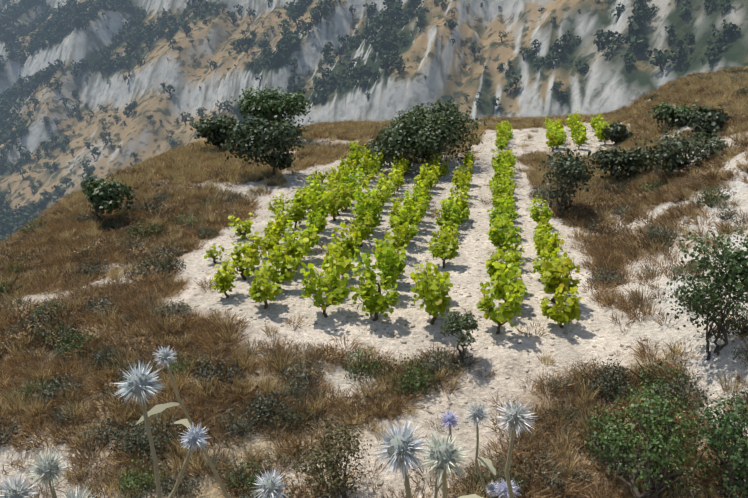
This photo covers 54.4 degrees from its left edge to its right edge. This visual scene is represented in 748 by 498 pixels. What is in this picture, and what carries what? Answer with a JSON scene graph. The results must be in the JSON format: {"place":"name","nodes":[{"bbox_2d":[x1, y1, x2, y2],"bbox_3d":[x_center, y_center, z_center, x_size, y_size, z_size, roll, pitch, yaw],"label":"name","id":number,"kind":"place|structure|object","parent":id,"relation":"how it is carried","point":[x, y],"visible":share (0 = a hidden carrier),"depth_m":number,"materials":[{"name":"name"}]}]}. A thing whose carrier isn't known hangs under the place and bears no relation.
{"place":"outdoors","nodes":[
{"label":"outdoors","id":0,"kind":"place"},
{"bbox_2d":[0,0,747,497],"bbox_3d":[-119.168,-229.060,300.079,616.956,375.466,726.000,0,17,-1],"label":"terrain","id":1,"kind":"structure","parent":0,"point":[438,62],"depth_m":118.40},
{"bbox_2d":[0,472,42,497],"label":"thistle","id":2,"kind":"object","parent":1,"relation":"on","point":[15,489],"visible":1,"depth_m":0.98,"materials":[{"name":"grey plant"}]},
{"bbox_2d":[24,447,71,497],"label":"thistle","id":3,"kind":"object","parent":1,"relation":"on","point":[48,469],"visible":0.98,"depth_m":1.14,"materials":[{"name":"grey plant"}]},
{"bbox_2d":[58,482,98,497],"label":"thistle","id":4,"kind":"object","parent":1,"relation":"on","point":[74,495],"visible":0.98,"depth_m":1.19,"materials":[{"name":"grey plant"}]},
{"bbox_2d":[79,174,138,223],"bbox_3d":[-10.813,-1.945,29.615,2.260,2.178,2.497,0,17,-1],"label":"slope tree","id":5,"kind":"object","parent":1,"relation":"on","point":[104,194],"depth_m":29.26,"materials":[{"name":"green plant"}]},
{"bbox_2d":[112,360,211,497],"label":"thistle","id":6,"kind":"object","parent":1,"relation":"on","point":[140,384],"visible":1,"depth_m":1.23,"materials":[{"name":"grey plant"}]},
{"bbox_2d":[136,345,229,497],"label":"thistle","id":7,"kind":"object","parent":1,"relation":"on","point":[164,356],"visible":1,"depth_m":1.70,"materials":[{"name":"beige plant"}]},
{"bbox_2d":[189,115,241,148],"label":"round tree","id":8,"kind":"object","parent":1,"relation":"on","point":[210,131],"depth_m":41.24,"materials":[{"name":"green plant"}]},
{"bbox_2d":[220,113,308,175],"bbox_3d":[-5.216,-4.889,35.311,4.280,3.314,3.993,0,17,-1],"label":"tree","id":9,"kind":"object","parent":1,"relation":"on","point":[271,132],"depth_m":34.56,"materials":[{"name":"green plant"}]},
{"bbox_2d":[249,466,290,497],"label":"thistle","id":10,"kind":"object","parent":1,"relation":"on","point":[270,486],"visible":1,"depth_m":1.40,"materials":[{"name":"grey plant"}]},
{"bbox_2d":[230,83,315,125],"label":"tree","id":11,"kind":"object","parent":1,"relation":"on","point":[266,102],"depth_m":43.72,"materials":[{"name":"green plant"}]},
{"bbox_2d":[285,422,377,497],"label":"shrub","id":12,"kind":"object","parent":1,"relation":"on","point":[339,439],"depth_m":13.77,"materials":[{"name":"green plant"}]},
{"bbox_2d":[0,179,736,497],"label":"green broom shrub","id":13,"kind":"object","parent":1,"relation":"on","point":[414,377],"visible":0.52,"depth_m":17.37,"materials":[{"name":"green plant"}]},
{"bbox_2d":[0,0,740,241],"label":"slope trees","id":14,"kind":"object","parent":1,"relation":"on","point":[68,17],"visible":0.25,"depth_m":221.16,"materials":[{"name":"green plant"}]},
{"bbox_2d":[0,65,747,497],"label":"dried grass","id":15,"kind":"structure","parent":1,"relation":"on","point":[598,252],"depth_m":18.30,"materials":[{"name":"brown plant"}]},
{"bbox_2d":[0,73,747,497],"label":"grey cushion shrub","id":16,"kind":"object","parent":1,"relation":"on","point":[236,429],"visible":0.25,"depth_m":17.12,"materials":[{"name":"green plant"}]},
{"bbox_2d":[0,66,747,497],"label":"low shrubs","id":17,"kind":"object","parent":1,"relation":"on","point":[138,254],"visible":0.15,"depth_m":25.69,"materials":[{"name":"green plant"}]},
{"bbox_2d":[0,73,747,497],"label":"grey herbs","id":18,"kind":"object","parent":1,"relation":"on","point":[674,233],"depth_m":18.53,"materials":[{"name":"plant"}]},
{"bbox_2d":[20,95,744,497],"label":"stones","id":19,"kind":"object","parent":1,"relation":"on","point":[380,481],"visible":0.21,"depth_m":21.21,"materials":[{"name":"beige stone"}]},
{"bbox_2d":[29,66,747,497],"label":"low shrubs","id":20,"kind":"object","parent":1,"relation":"on","point":[141,438],"visible":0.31,"depth_m":16.62,"materials":[{"name":"green plant"}]},
{"bbox_2d":[165,121,633,490],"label":"stones","id":21,"kind":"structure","parent":1,"relation":"on","point":[520,174],"depth_m":24.63,"materials":[{"name":"beige stone"}]},
{"bbox_2d":[373,416,432,497],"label":"thistle","id":22,"kind":"object","parent":1,"relation":"on","point":[400,449],"visible":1,"depth_m":0.94,"materials":[{"name":"grey plant"}]},
{"bbox_2d":[204,109,612,333],"bbox_3d":[4.478,-4.139,35.939,13.466,2.304,37.501,6,18,18],"label":"vine","id":23,"kind":"object","parent":1,"relation":"on","point":[344,253],"depth_m":23.41,"materials":[{"name":"green plant"}]},
{"bbox_2d":[364,96,486,172],"bbox_3d":[2.555,-5.832,37.618,5.835,3.909,7.620,8,19,25],"label":"olive bush","id":24,"kind":"object","parent":1,"relation":"on","point":[446,121],"depth_m":36.17,"materials":[{"name":"green plant"}]},
{"bbox_2d":[414,426,471,497],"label":"thistle","id":25,"kind":"object","parent":1,"relation":"on","point":[443,458],"visible":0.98,"depth_m":1.06,"materials":[{"name":"grey plant"}]},
{"bbox_2d":[434,411,461,497],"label":"thistle","id":26,"kind":"object","parent":1,"relation":"on","point":[449,420],"visible":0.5,"depth_m":1.84,"materials":[{"name":"blue plant"}]},
{"bbox_2d":[440,311,480,365],"bbox_3d":[2.098,2.264,17.887,1.104,1.511,1.386,0,17,-1],"label":"bush","id":27,"kind":"object","parent":1,"relation":"on","point":[458,321],"depth_m":17.67,"materials":[{"name":"green plant"}]},
{"bbox_2d":[458,399,497,497],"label":"thistle","id":28,"kind":"object","parent":1,"relation":"on","point":[476,415],"visible":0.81,"depth_m":2.10,"materials":[{"name":"grey plant"}]},
{"bbox_2d":[492,477,520,497],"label":"thistle","id":29,"kind":"object","parent":1,"relation":"on","point":[502,490],"visible":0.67,"depth_m":1.49,"materials":[{"name":"purple plant"}]},
{"bbox_2d":[493,393,538,497],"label":"thistle","id":30,"kind":"object","parent":1,"relation":"on","point":[514,417],"visible":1,"depth_m":1.24,"materials":[{"name":"grey plant"}]},
{"bbox_2d":[533,146,600,213],"bbox_3d":[7.647,-2.611,28.996,2.570,3.084,2.837,0,17,-1],"label":"bank shrub","id":31,"kind":"object","parent":1,"relation":"on","point":[569,168],"depth_m":28.79,"materials":[{"name":"green plant"}]},
{"bbox_2d":[601,121,633,144],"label":"bank shrub","id":32,"kind":"object","parent":1,"relation":"on","point":[619,132],"depth_m":44.07,"materials":[{"name":"green plant"}]},
{"bbox_2d":[583,142,654,180],"bbox_3d":[11.340,-3.868,33.639,3.476,1.989,2.215,0,17,-1],"label":"bank shrub","id":33,"kind":"object","parent":1,"relation":"on","point":[627,159],"depth_m":33.42,"materials":[{"name":"green plant"}]},
{"bbox_2d":[578,382,747,497],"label":"shrub","id":34,"kind":"object","parent":1,"relation":"on","point":[676,438],"depth_m":13.74,"materials":[{"name":"green plant"}]},
{"bbox_2d":[648,102,695,129],"bbox_3d":[16.851,-7.339,40.527,2.777,1.820,2.962,0,17,-1],"label":"bank shrub","id":35,"kind":"object","parent":1,"relation":"on","point":[671,114],"depth_m":39.94,"materials":[{"name":"green plant"}]},
{"bbox_2d":[640,127,731,173],"bbox_3d":[13.296,-4.034,30.572,4.187,2.133,3.082,6,18,18],"label":"bank shrub","id":36,"kind":"object","parent":1,"relation":"on","point":[668,153],"depth_m":30.15,"materials":[{"name":"green plant"}]},
{"bbox_2d":[658,219,747,360],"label":"bush","id":37,"kind":"object","parent":1,"relation":"on","point":[736,272],"depth_m":16.04,"materials":[{"name":"green plant"}]},
{"bbox_2d":[681,104,731,139],"bbox_3d":[15.467,-5.813,33.876,2.340,1.819,2.488,0,17,-1],"label":"bank shrub","id":38,"kind":"object","parent":1,"relation":"on","point":[710,119],"depth_m":33.47,"materials":[{"name":"green plant"}]},
{"bbox_2d":[679,390,747,497],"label":"shrub","id":39,"kind":"object","parent":1,"relation":"on","point":[727,424],"depth_m":13.09,"materials":[{"name":"green plant"}]}
]}

